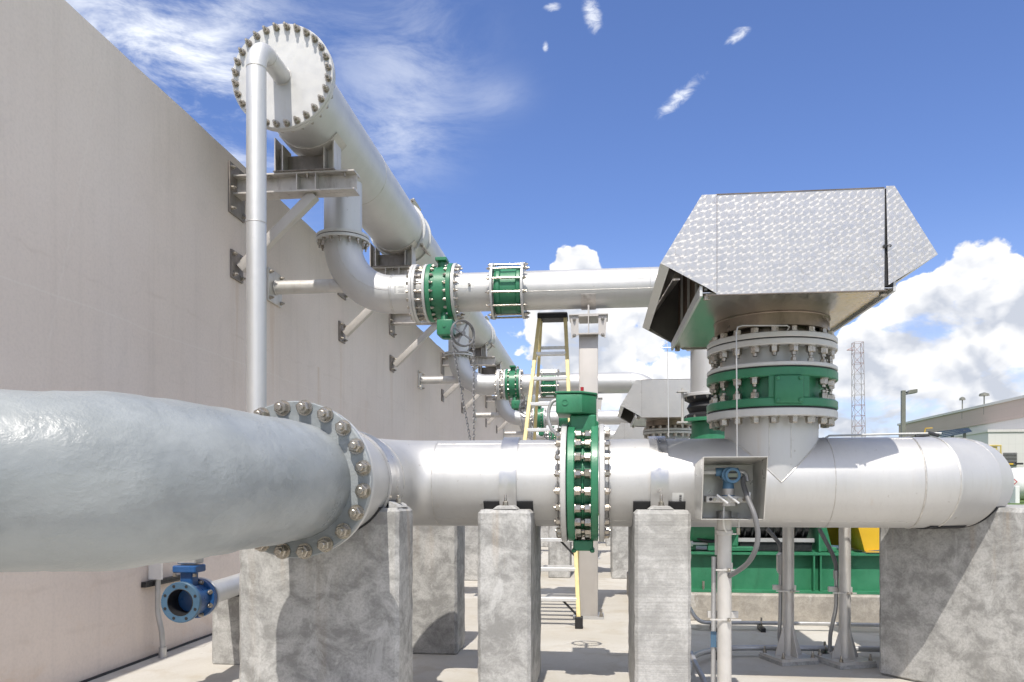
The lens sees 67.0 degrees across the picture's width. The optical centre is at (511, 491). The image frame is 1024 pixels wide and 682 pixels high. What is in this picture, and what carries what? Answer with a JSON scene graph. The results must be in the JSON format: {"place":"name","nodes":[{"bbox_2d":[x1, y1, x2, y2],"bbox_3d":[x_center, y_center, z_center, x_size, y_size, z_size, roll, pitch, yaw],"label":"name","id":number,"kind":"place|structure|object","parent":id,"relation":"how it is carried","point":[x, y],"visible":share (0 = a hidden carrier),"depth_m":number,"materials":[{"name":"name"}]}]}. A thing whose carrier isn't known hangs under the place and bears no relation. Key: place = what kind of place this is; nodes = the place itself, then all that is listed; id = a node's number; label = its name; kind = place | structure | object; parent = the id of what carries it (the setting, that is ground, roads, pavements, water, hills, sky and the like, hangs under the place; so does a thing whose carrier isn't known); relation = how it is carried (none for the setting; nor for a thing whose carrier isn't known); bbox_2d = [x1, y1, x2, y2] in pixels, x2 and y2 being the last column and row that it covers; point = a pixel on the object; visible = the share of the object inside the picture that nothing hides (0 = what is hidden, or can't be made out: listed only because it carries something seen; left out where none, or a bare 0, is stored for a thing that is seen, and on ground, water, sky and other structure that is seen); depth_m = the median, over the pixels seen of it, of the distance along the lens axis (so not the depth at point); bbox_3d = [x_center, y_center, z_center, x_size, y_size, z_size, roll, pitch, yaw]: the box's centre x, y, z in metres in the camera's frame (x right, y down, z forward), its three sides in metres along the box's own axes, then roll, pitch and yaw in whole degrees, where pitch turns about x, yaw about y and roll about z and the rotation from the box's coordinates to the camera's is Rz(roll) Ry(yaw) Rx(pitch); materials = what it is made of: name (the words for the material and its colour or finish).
{"place":"outdoors","nodes":[
{"label":"outdoors","id":0,"kind":"place"},
{"bbox_2d":[412,526,464,654],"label":"concrete pier","id":1,"kind":"structure","parent":0,"point":[438,598],"depth_m":6.67,"materials":[{"name":"grey concrete"}]},
{"bbox_2d":[88,516,914,681],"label":"concrete slab","id":2,"kind":"structure","parent":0,"point":[594,651],"depth_m":6.66,"materials":[{"name":"grey concrete"}]},
{"bbox_2d":[148,563,166,657],"bbox_3d":[-2.988,0.953,6.535,0.132,0.895,0.076,0,0,6],"label":"wall conduit","id":3,"kind":"object","parent":2,"relation":"on","point":[155,572],"depth_m":6.52,"materials":[{"name":"plastic"}]},
{"bbox_2d":[212,595,239,664],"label":"pipe block","id":4,"kind":"structure","parent":2,"relation":"on","point":[225,631],"depth_m":6.27,"materials":[{"name":"concrete"}]},
{"bbox_2d":[198,42,290,615],"bbox_3d":[-2.196,-1.542,6.373,0.284,4.871,1.719,0,0,2],"label":"drain pipe","id":5,"kind":"object","parent":4,"relation":"on","point":[263,59],"visible":0.67,"depth_m":6.61,"materials":[{"name":"silver metal"}]},
{"bbox_2d":[161,558,216,622],"bbox_3d":[-2.229,0.638,5.382,0.313,0.507,0.252,0,0,6],"label":"blue valve","id":6,"kind":"object","parent":5,"relation":"attached to","point":[190,595],"visible":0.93,"depth_m":5.33,"materials":[{"name":"paint"}]},
{"bbox_2d":[0,0,529,681],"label":"concrete wall","id":7,"kind":"structure","parent":2,"relation":"on","point":[122,230],"depth_m":6.24,"materials":[{"name":"beige concrete"}]},
{"bbox_2d":[141,575,179,587],"bbox_3d":[-3.020,0.772,6.767,0.044,0.045,0.700,0,0,6],"label":"wall channel","id":8,"kind":"object","parent":7,"relation":"attached to","point":[151,583],"depth_m":6.68,"materials":[{"name":"black metal"}]},
{"bbox_2d":[228,132,359,283],"bbox_3d":[-2.246,-2.935,8.041,1.308,1.430,0.340,0,0,6],"label":"wall bracket","id":9,"kind":"object","parent":7,"relation":"attached to","point":[309,177],"depth_m":8.00,"materials":[{"name":"metal"}]},
{"bbox_2d":[231,21,541,408],"bbox_3d":[-0.362,-3.885,23.614,0.980,0.980,33.129,0,0,6],"label":"header pipe","id":10,"kind":"object","parent":9,"relation":"on","point":[308,106],"visible":0.73,"depth_m":7.71,"materials":[{"name":"silver metal"}]},
{"bbox_2d":[316,181,369,240],"bbox_3d":[-1.958,-3.305,8.965,0.610,0.760,0.610,0,0,6],"label":"drop spool","id":11,"kind":"object","parent":10,"relation":"attached to","point":[342,213],"visible":0.36,"depth_m":8.78,"materials":[{"name":"silver metal"}]},
{"bbox_2d":[316,231,417,322],"bbox_3d":[-1.675,-2.436,8.934,1.180,0.978,0.650,0,0,6],"label":"branch elbow","id":12,"kind":"object","parent":11,"relation":"attached to","point":[358,279],"visible":0.94,"depth_m":8.75,"materials":[{"name":"white metal"}]},
{"bbox_2d":[411,264,430,322],"bbox_3d":[-1.013,-2.272,8.862,0.148,0.650,0.650,0,0,6],"label":"dismantling joint","id":13,"kind":"object","parent":12,"relation":"attached to","point":[417,294],"visible":0.65,"depth_m":8.63,"materials":[{"name":"metal"}]},
{"bbox_2d":[370,198,431,261],"bbox_3d":[-1.672,-3.892,11.592,0.850,0.863,0.514,0,0,6],"label":"pipe coupling","id":14,"kind":"object","parent":10,"relation":"attached to","point":[422,247],"visible":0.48,"depth_m":11.54,"materials":[{"name":"silver metal"}]},
{"bbox_2d":[444,324,472,353],"bbox_3d":[-1.139,-3.305,16.480,0.610,0.760,0.610,0,0,6],"label":"drop spool","id":15,"kind":"object","parent":10,"relation":"attached to","point":[464,340],"visible":0.31,"depth_m":16.30,"materials":[{"name":"silver metal"}]},
{"bbox_2d":[444,352,498,399],"bbox_3d":[-0.856,-2.436,16.450,1.180,0.978,0.650,0,0,6],"label":"branch elbow","id":16,"kind":"object","parent":15,"relation":"attached to","point":[485,385],"visible":0.81,"depth_m":16.27,"materials":[{"name":"white metal"}]},
{"bbox_2d":[497,369,505,399],"bbox_3d":[-0.194,-2.272,16.377,0.148,0.650,0.650,0,0,6],"label":"flange","id":17,"kind":"object","parent":16,"relation":"attached to","point":[501,384],"visible":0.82,"depth_m":16.15,"materials":[{"name":"metal"}]},
{"bbox_2d":[505,365,531,439],"bbox_3d":[0.118,-1.260,16.116,0.547,2.805,1.214,0,0,-21],"label":"gear valve","id":18,"kind":"object","parent":17,"relation":"attached to","point":[512,383],"visible":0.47,"depth_m":16.08,"materials":[{"name":"green paint"}]},
{"bbox_2d":[484,315,495,350],"bbox_3d":[-0.850,-3.892,19.137,0.850,0.863,0.514,0,0,6],"label":"pipe coupling","id":19,"kind":"object","parent":10,"relation":"attached to","point":[490,345],"visible":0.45,"depth_m":19.07,"materials":[{"name":"silver metal"}]},
{"bbox_2d":[267,267,343,307],"bbox_3d":[-2.228,-2.390,8.994,1.138,0.380,0.380,0,0,6],"label":"wall strut","id":20,"kind":"object","parent":7,"relation":"attached to","point":[277,287],"depth_m":8.95,"materials":[{"name":"metal"}]},
{"bbox_2d":[337,240,423,343],"bbox_3d":[-1.881,-2.935,11.391,1.308,1.430,0.340,0,0,6],"label":"wall bracket","id":21,"kind":"object","parent":7,"relation":"attached to","point":[399,262],"depth_m":11.37,"materials":[{"name":"metal"}]},
{"bbox_2d":[389,313,461,372],"bbox_3d":[-1.575,-2.935,14.204,1.308,1.430,0.340,0,0,6],"label":"wall bracket","id":22,"kind":"object","parent":7,"relation":"attached to","point":[400,320],"depth_m":14.20,"materials":[{"name":"metal"}]},
{"bbox_2d":[418,370,457,389],"bbox_3d":[-1.409,-2.390,16.510,1.138,0.380,0.380,0,0,6],"label":"wall strut","id":23,"kind":"object","parent":7,"relation":"attached to","point":[422,380],"depth_m":16.47,"materials":[{"name":"metal"}]},
{"bbox_2d":[441,341,495,401],"bbox_3d":[-1.062,-2.935,18.906,1.308,1.430,0.340,0,0,6],"label":"wall bracket","id":24,"kind":"object","parent":7,"relation":"attached to","point":[481,357],"depth_m":18.88,"materials":[{"name":"metal"}]},
{"bbox_2d":[461,361,502,413],"bbox_3d":[-0.756,-2.935,21.720,1.308,1.430,0.340,0,0,6],"label":"wall bracket","id":25,"kind":"object","parent":7,"relation":"attached to","point":[488,370],"depth_m":21.71,"materials":[{"name":"metal"}]},
{"bbox_2d":[474,408,500,421],"bbox_3d":[-0.590,-2.390,24.025,1.138,0.380,0.380,0,0,6],"label":"wall strut","id":26,"kind":"object","parent":7,"relation":"attached to","point":[487,415],"depth_m":23.99,"materials":[{"name":"white metal"}]},
{"bbox_2d":[485,395,523,426],"bbox_3d":[-0.243,-2.935,26.422,1.308,1.430,0.340,0,0,6],"label":"wall bracket","id":27,"kind":"object","parent":7,"relation":"attached to","point":[488,398],"depth_m":26.42,"materials":[{"name":"metal"}]},
{"bbox_2d":[496,395,526,432],"bbox_3d":[0.063,-2.935,29.235,1.308,1.430,0.340,0,0,6],"label":"wall bracket","id":28,"kind":"object","parent":7,"relation":"attached to","point":[506,422],"depth_m":29.21,"materials":[{"name":"metal"}]},
{"bbox_2d":[503,428,523,437],"bbox_3d":[0.229,-2.390,31.541,1.138,0.380,0.380,0,0,6],"label":"wall strut","id":29,"kind":"object","parent":7,"relation":"attached to","point":[513,433],"depth_m":31.50,"materials":[{"name":"white metal"}]},
{"bbox_2d":[239,431,412,681],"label":"concrete pier","id":30,"kind":"structure","parent":2,"relation":"on","point":[342,612],"depth_m":4.65,"materials":[{"name":"concrete"}]},
{"bbox_2d":[0,389,372,571],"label":"coated pipe","id":31,"kind":"object","parent":30,"relation":"on","point":[100,481],"visible":1,"depth_m":2.67,"materials":[{"name":"metal"}]},
{"bbox_2d":[333,411,567,548],"bbox_3d":[-0.541,-0.064,5.024,1.758,0.840,2.068,0,0,6],"label":"elbow pipe","id":32,"kind":"object","parent":31,"relation":"attached to","point":[450,483],"visible":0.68,"depth_m":5.32,"materials":[{"name":"silver metal"}]},
{"bbox_2d":[546,387,598,552],"bbox_3d":[0.444,-0.159,5.607,0.364,1.173,0.974,0,0,6],"label":"butterfly valve","id":33,"kind":"object","parent":32,"relation":"attached to","point":[578,409],"visible":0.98,"depth_m":5.26,"materials":[{"name":"green paint"}]},
{"bbox_2d":[464,526,477,580],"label":"concrete pier","id":34,"kind":"structure","parent":2,"relation":"on","point":[471,553],"depth_m":12.20,"materials":[{"name":"grey concrete"}]},
{"bbox_2d":[478,437,540,681],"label":"concrete pier","id":35,"kind":"structure","parent":2,"relation":"on","point":[509,589],"depth_m":5.07,"materials":[{"name":"concrete"}]},
{"bbox_2d":[541,526,547,546],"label":"concrete pier","id":36,"kind":"structure","parent":2,"relation":"on","point":[544,531],"depth_m":19.65,"materials":[{"name":"grey concrete"}]},
{"bbox_2d":[523,312,582,628],"bbox_3d":[0.423,-0.355,9.123,0.860,3.510,2.380,0,0,6],"label":"step ladder","id":37,"kind":"object","parent":2,"relation":"on","point":[546,317],"visible":0.49,"depth_m":8.86,"materials":[{"name":"metal"}]},
{"bbox_2d":[548,526,571,577],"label":"concrete pier","id":38,"kind":"structure","parent":2,"relation":"on","point":[559,553],"depth_m":12.59,"materials":[{"name":"concrete"}]},
{"bbox_2d":[569,294,607,619],"bbox_3d":[0.858,-0.385,8.655,0.430,3.570,0.409,0,0,6],"label":"pipe post","id":39,"kind":"object","parent":2,"relation":"on","point":[588,382],"visible":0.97,"depth_m":8.55,"materials":[{"name":"metal"}]},
{"bbox_2d":[523,267,719,397],"bbox_3d":[1.251,-1.766,8.615,2.480,1.452,0.600,0,0,6],"label":"branch drop pipe","id":40,"kind":"object","parent":39,"relation":"on","point":[608,287],"visible":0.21,"depth_m":8.47,"materials":[{"name":"silver metal"}]},
{"bbox_2d":[485,262,529,319],"bbox_3d":[-0.037,-2.272,8.755,0.455,0.624,0.624,0,0,6],"label":"restrained coupling","id":41,"kind":"object","parent":40,"relation":"attached to","point":[506,290],"visible":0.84,"depth_m":8.54,"materials":[{"name":"green paint"}]},
{"bbox_2d":[450,263,494,320],"bbox_3d":[-0.360,-2.272,8.791,0.580,0.650,0.650,0,0,6],"label":"branch pipe","id":42,"kind":"object","parent":41,"relation":"attached to","point":[467,292],"visible":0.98,"depth_m":8.61,"materials":[{"name":"silver metal"}]},
{"bbox_2d":[424,257,474,439],"bbox_3d":[-0.701,-1.260,8.600,0.547,2.805,1.214,0,0,-21],"label":"gear valve","id":43,"kind":"object","parent":42,"relation":"attached to","point":[437,294],"visible":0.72,"depth_m":8.56,"materials":[{"name":"green paint"}]},
{"bbox_2d":[660,341,691,436],"bbox_3d":[1.801,-1.131,8.455,0.361,1.062,0.090,0,0,6],"label":"drop sensor","id":44,"kind":"object","parent":40,"relation":"attached to","point":[667,347],"visible":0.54,"depth_m":8.48,"materials":[{"name":"white paint"}]},
{"bbox_2d":[598,397,602,559],"bbox_3d":[1.677,-0.385,16.174,0.430,3.570,0.403,0,0,6],"label":"pipe post","id":45,"kind":"object","parent":2,"relation":"on","point":[599,402],"visible":0.04,"depth_m":15.99,"materials":[{"name":"metal"}]},
{"bbox_2d":[557,372,650,428],"bbox_3d":[2.070,-1.766,16.131,2.480,1.452,0.600,0,0,6],"label":"branch drop pipe","id":46,"kind":"object","parent":45,"relation":"on","point":[618,382],"visible":0.23,"depth_m":15.96,"materials":[{"name":"silver metal"}]},
{"bbox_2d":[539,369,558,397],"bbox_3d":[0.782,-2.272,16.271,0.426,0.624,0.624,0,0,6],"label":"restrained coupling","id":47,"kind":"object","parent":46,"relation":"attached to","point":[549,388],"visible":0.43,"depth_m":16.06,"materials":[{"name":"green paint"}]},
{"bbox_2d":[519,369,541,399],"bbox_3d":[0.459,-2.272,16.306,0.580,0.650,0.650,0,0,6],"label":"branch pipe","id":48,"kind":"object","parent":47,"relation":"attached to","point":[524,381],"visible":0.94,"depth_m":16.13,"materials":[{"name":"silver metal"}]},
{"bbox_2d":[605,526,609,545],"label":"concrete pier","id":49,"kind":"structure","parent":2,"relation":"on","point":[607,541],"depth_m":20.00,"materials":[{"name":"concrete"}]},
{"bbox_2d":[610,526,627,578],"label":"concrete pier","id":50,"kind":"structure","parent":2,"relation":"on","point":[618,552],"depth_m":12.48,"materials":[{"name":"concrete"}]},
{"bbox_2d":[628,436,690,681],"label":"concrete pier","id":51,"kind":"structure","parent":2,"relation":"on","point":[659,588],"depth_m":4.96,"materials":[{"name":"concrete"}]},
{"bbox_2d":[690,651,707,681],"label":"slab conduit","id":52,"kind":"object","parent":2,"relation":"on","point":[699,671],"visible":0.97,"depth_m":5.63,"materials":[{"name":"grey metal"}]},
{"bbox_2d":[695,456,767,681],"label":"instrument stand","id":53,"kind":"object","parent":2,"relation":"on","point":[755,469],"visible":0.98,"depth_m":4.83,"materials":[{"name":"metal"}]},
{"bbox_2d":[704,467,760,578],"bbox_3d":[1.354,0.219,4.713,0.254,0.739,0.379,0,0,-38],"label":"pressure transmitter","id":54,"kind":"object","parent":53,"relation":"attached to","point":[730,476],"visible":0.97,"depth_m":4.69,"materials":[{"name":"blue metal"}]},
{"bbox_2d":[723,506,739,534],"bbox_3d":[1.353,0.171,4.809,0.188,0.195,0.050,0,0,-40],"label":"drain tube","id":55,"kind":"object","parent":54,"relation":"hanging from","point":[737,531],"visible":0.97,"depth_m":4.83,"materials":[{"name":"metal"}]},
{"bbox_2d":[627,572,879,622],"bbox_3d":[3.401,1.255,9.422,3.882,0.313,2.333,0,0,6],"label":"concrete pad","id":56,"kind":"object","parent":2,"relation":"on","point":[865,608],"visible":0.2,"depth_m":8.29,"materials":[{"name":"grey concrete"}]},
{"bbox_2d":[691,545,879,594],"bbox_3d":[3.379,0.873,9.364,3.510,0.450,2.050,0,0,6],"label":"pump skid","id":57,"kind":"object","parent":56,"relation":"on","point":[813,571],"visible":0.37,"depth_m":8.45,"materials":[{"name":"green paint"}]},
{"bbox_2d":[684,416,752,550],"bbox_3d":[2.287,-0.079,8.709,0.760,1.453,1.010,0,0,6],"label":"pump","id":58,"kind":"object","parent":57,"relation":"on","point":[701,536],"visible":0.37,"depth_m":8.43,"materials":[{"name":"green paint"}]},
{"bbox_2d":[676,388,718,425],"bbox_3d":[2.157,-0.925,8.567,0.681,0.410,0.660,0,0,6],"label":"expansion joint","id":59,"kind":"object","parent":58,"relation":"attached to","point":[697,405],"visible":0.36,"depth_m":8.38,"materials":[{"name":"rubber"}]},
{"bbox_2d":[738,527,813,550],"bbox_3d":[2.935,0.274,8.794,0.810,0.748,0.680,0,0,6],"label":"pump motor","id":60,"kind":"object","parent":57,"relation":"on","point":[802,541],"visible":0.27,"depth_m":8.53,"materials":[{"name":"black metal"}]},
{"bbox_2d":[807,527,836,551],"bbox_3d":[3.443,0.374,8.613,0.180,0.548,0.530,0,0,6],"label":"pump pedestal","id":61,"kind":"object","parent":57,"relation":"on","point":[818,544],"visible":0.47,"depth_m":8.43,"materials":[{"name":"green paint"}]},
{"bbox_2d":[827,528,878,552],"bbox_3d":[3.906,0.368,8.748,0.950,0.560,0.960,0,0,6],"label":"coupling guard","id":62,"kind":"object","parent":57,"relation":"on","point":[865,539],"visible":0.17,"depth_m":8.32,"materials":[{"name":"yellow paint"}]},
{"bbox_2d":[690,607,878,632],"bbox_3d":[3.467,1.266,7.726,3.381,0.267,0.313,0,0,6],"label":"slab conduit","id":63,"kind":"object","parent":2,"relation":"on","point":[760,626],"visible":0.58,"depth_m":7.80,"materials":[{"name":"black metal"}]},
{"bbox_2d":[690,641,879,674],"bbox_3d":[2.556,1.348,6.493,2.671,0.154,0.695,0,0,-12],"label":"slab conduit","id":64,"kind":"object","parent":2,"relation":"on","point":[823,648],"visible":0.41,"depth_m":6.56,"materials":[{"name":"black metal"}]},
{"bbox_2d":[759,527,818,665],"bbox_3d":[2.290,0.627,6.410,0.340,1.555,0.340,0,0,-14],"label":"gusset post","id":65,"kind":"object","parent":2,"relation":"on","point":[787,652],"visible":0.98,"depth_m":6.37,"materials":[{"name":"metal"}]},
{"bbox_2d":[766,528,781,641],"bbox_3d":[2.249,0.825,6.517,0.187,1.048,0.139,0,0,-12],"label":"flexible conduit","id":66,"kind":"object","parent":65,"relation":"attached to","point":[778,555],"visible":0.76,"depth_m":6.47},
{"bbox_2d":[814,528,876,669],"bbox_3d":[2.708,0.627,6.294,0.340,1.555,0.340,0,0,-14],"label":"gusset post","id":67,"kind":"object","parent":2,"relation":"on","point":[843,655],"visible":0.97,"depth_m":6.25,"materials":[{"name":"metal"}]},
{"bbox_2d":[817,528,838,651],"bbox_3d":[2.645,0.820,6.452,0.076,1.038,0.191,0,0,-37],"label":"flexible conduit","id":68,"kind":"object","parent":67,"relation":"attached to","point":[835,570],"visible":0.96,"depth_m":6.39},
{"bbox_2d":[879,505,1023,681],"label":"thrust block","id":69,"kind":"structure","parent":2,"relation":"on","point":[951,600],"depth_m":5.43,"materials":[{"name":"concrete"}]},
{"bbox_2d":[599,407,1013,541],"bbox_3d":[2.162,-0.094,6.086,2.940,0.900,2.332,0,0,6],"label":"tee pipe","id":70,"kind":"object","parent":69,"relation":"on","point":[815,480],"visible":0.97,"depth_m":5.10,"materials":[{"name":"silver metal"}]},
{"bbox_2d":[707,365,837,413],"bbox_3d":[1.801,-0.679,5.373,0.868,0.269,0.896,0,0,6],"label":"stack valve","id":71,"kind":"object","parent":70,"relation":"on","point":[784,386],"visible":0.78,"depth_m":5.04,"materials":[{"name":"green paint"}]},
{"bbox_2d":[707,337,837,377],"bbox_3d":[1.802,-0.904,5.386,0.864,0.176,0.864,0,0,6],"label":"flanged spool","id":72,"kind":"object","parent":71,"relation":"on","point":[787,351],"visible":0.66,"depth_m":5.07,"materials":[{"name":"metal"}]},
{"bbox_2d":[642,186,937,350],"bbox_3d":[1.751,-1.375,5.383,1.559,0.764,1.825,0,0,6],"label":"intake hood","id":73,"kind":"object","parent":72,"relation":"on","point":[826,264],"visible":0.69,"depth_m":4.53,"materials":[{"name":"metal"}]},
{"bbox_2d":[736,325,789,456],"bbox_3d":[1.631,-0.625,4.864,0.558,0.851,0.166,0,0,-42],"label":"impulse tube","id":74,"kind":"object","parent":73,"relation":"attached to","point":[736,383],"visible":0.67,"depth_m":4.74,"materials":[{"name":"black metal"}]},
{"bbox_2d":[825,427,941,437],"bbox_3d":[2.754,-0.423,5.756,0.838,0.106,0.028,0,0,6],"label":"sensing line","id":75,"kind":"object","parent":70,"relation":"attached to","point":[929,433],"visible":0.82,"depth_m":5.74,"materials":[{"name":"metal"}]},
{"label":"thrust block","id":76,"kind":"object","parent":2,"relation":"on","visible":0},
{"bbox_2d":[598,463,598,512],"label":"tee pipe","id":77,"kind":"object","parent":76,"relation":"on","point":[598,487],"visible":0.08,"depth_m":12.66,"materials":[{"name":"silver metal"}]},
{"bbox_3d":[2.496,-0.385,23.689,0.430,3.570,0.403,0,0,6],"label":"pipe post","id":78,"kind":"object","parent":2,"relation":"on","visible":0},
{"bbox_2d":[598,410,627,424],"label":"branch drop pipe","id":79,"kind":"object","parent":78,"relation":"on","point":[609,417],"visible":0.19,"depth_m":23.46,"materials":[{"name":"silver metal"}]},
{"bbox_2d":[558,417,567,427],"bbox_3d":[1.601,-2.272,23.787,0.368,0.624,0.624,0,0,6],"label":"restrained coupling","id":80,"kind":"object","parent":79,"relation":"attached to","point":[561,421],"visible":0.27,"depth_m":23.57,"materials":[{"name":"green paint"}]},
{"bbox_2d":[543,408,557,427],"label":"branch pipe","id":81,"kind":"object","parent":80,"relation":"attached to","point":[554,417],"visible":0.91,"depth_m":23.63,"materials":[{"name":"silver metal"}]},
{"bbox_2d":[534,406,551,439],"bbox_3d":[0.974,-2.095,23.824,0.552,1.133,0.712,0,0,6],"label":"gear valve","id":82,"kind":"object","parent":81,"relation":"attached to","point":[540,423],"visible":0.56,"depth_m":23.61,"materials":[{"name":"green paint"}]},
{"bbox_3d":[3.315,-0.385,31.205,0.430,3.570,0.403,0,0,6],"label":"pipe post","id":83,"kind":"object","parent":2,"relation":"on","visible":0},
{"bbox_2d":[605,430,615,438],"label":"branch drop pipe","id":84,"kind":"object","parent":83,"relation":"on","point":[612,432],"visible":0.14,"depth_m":30.94,"materials":[{"name":"silver metal"}]},
{"bbox_2d":[65,0,1023,462],"label":"sky","id":85,"kind":"structure","parent":0,"point":[543,134],"materials":[{"name":"blue"}]},
{"bbox_2d":[643,430,690,438],"bbox_3d":[2.621,-0.904,12.902,0.864,0.176,0.864,0,0,6],"label":"flanged spool","id":86,"kind":"object","parent":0,"point":[676,434],"visible":0.47,"depth_m":12.58,"materials":[{"name":"metal"}]},
{"bbox_2d":[617,379,690,431],"bbox_3d":[2.571,-1.375,12.907,1.559,0.764,1.806,0,0,6],"label":"intake hood","id":87,"kind":"object","parent":86,"relation":"on","point":[644,404],"visible":0.6,"depth_m":12.06,"materials":[{"name":"metal"}]},
{"bbox_2d":[901,389,917,436],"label":"street lamp","id":88,"kind":"object","parent":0,"point":[904,393],"visible":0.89,"depth_m":42.80,"materials":[{"name":"black metal"}]},
{"bbox_2d":[1007,500,1023,504],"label":"grass bank","id":89,"kind":"structure","parent":0,"point":[1021,502],"depth_m":53.49,"materials":[{"name":"green plant"}]},
{"bbox_2d":[847,342,865,437],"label":"radio mast","id":90,"kind":"object","parent":89,"relation":"on","point":[854,374],"visible":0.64,"depth_m":86.56,"materials":[{"name":"grey metal"}]},
{"bbox_2d":[937,428,971,437],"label":"roof collector","id":91,"kind":"object","parent":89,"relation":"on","point":[963,431],"visible":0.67,"depth_m":72.07,"materials":[{"name":"metal"}]},
{"bbox_2d":[897,392,1023,436],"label":"building","id":92,"kind":"structure","parent":89,"relation":"on","point":[1005,414],"depth_m":91.28,"materials":[{"name":"grey metal"}]},
{"bbox_2d":[943,429,1023,467],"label":"annex building","id":93,"kind":"structure","parent":89,"relation":"on","point":[1011,441],"depth_m":75.21,"materials":[{"name":"metal"}]},
{"bbox_2d":[990,445,1022,464],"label":"gas piping","id":94,"kind":"object","parent":93,"relation":"attached to","point":[994,446],"visible":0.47,"depth_m":74.85,"materials":[{"name":"yellow paint"}]},
{"bbox_2d":[1008,468,1023,502],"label":"storage tank","id":95,"kind":"object","parent":89,"relation":"on","point":[1017,496],"visible":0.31,"depth_m":55.41,"materials":[{"name":"white paint"}]},
{"bbox_3d":[0.498,-3.305,31.511,0.610,0.760,0.610,0,0,6],"label":"drop spool","id":96,"kind":"object","parent":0,"visible":0},
{"bbox_2d":[519,425,544,439],"bbox_3d":[0.782,-2.436,31.481,1.180,0.978,0.650,0,0,6],"label":"branch elbow","id":97,"kind":"object","parent":96,"relation":"attached to","point":[538,437],"visible":0.12,"depth_m":31.28,"materials":[{"name":"white metal"}]},
{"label":"branch pipe","id":98,"kind":"object","parent":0,"visible":0},
{"bbox_2d":[549,426,555,439],"bbox_3d":[1.793,-2.095,31.339,0.552,1.133,0.712,0,0,6],"label":"gear valve","id":99,"kind":"object","parent":98,"relation":"attached to","point":[553,437],"visible":0.2,"depth_m":31.11,"materials":[{"name":"green paint"}]},
{"bbox_3d":[3.440,-0.904,20.418,0.864,0.176,0.864,0,0,6],"label":"flanged spool","id":100,"kind":"object","parent":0,"visible":0},
{"bbox_2d":[611,423,645,438],"bbox_3d":[3.390,-1.375,20.423,1.559,0.764,1.806,0,0,6],"label":"intake hood","id":101,"kind":"object","parent":100,"relation":"on","point":[625,431],"visible":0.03,"depth_m":19.57,"materials":[{"name":"metal"}]},
{"bbox_3d":[-0.321,-3.305,23.996,0.610,0.760,0.610,0,0,6],"label":"drop spool","id":102,"kind":"object","parent":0,"visible":0},
{"bbox_2d":[492,397,525,425],"bbox_3d":[-0.037,-2.436,23.965,1.180,0.978,0.650,0,0,6],"label":"branch elbow","id":103,"kind":"object","parent":102,"relation":"attached to","point":[507,412],"visible":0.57,"depth_m":23.79,"materials":[{"name":"white metal"}]},
{"bbox_2d":[529,408,533,427],"bbox_3d":[0.625,-2.272,23.893,0.148,0.650,0.650,0,0,6],"label":"dismantling joint","id":104,"kind":"object","parent":103,"relation":"attached to","point":[532,417],"visible":0.5,"depth_m":23.67,"materials":[{"name":"metal"}]}
]}

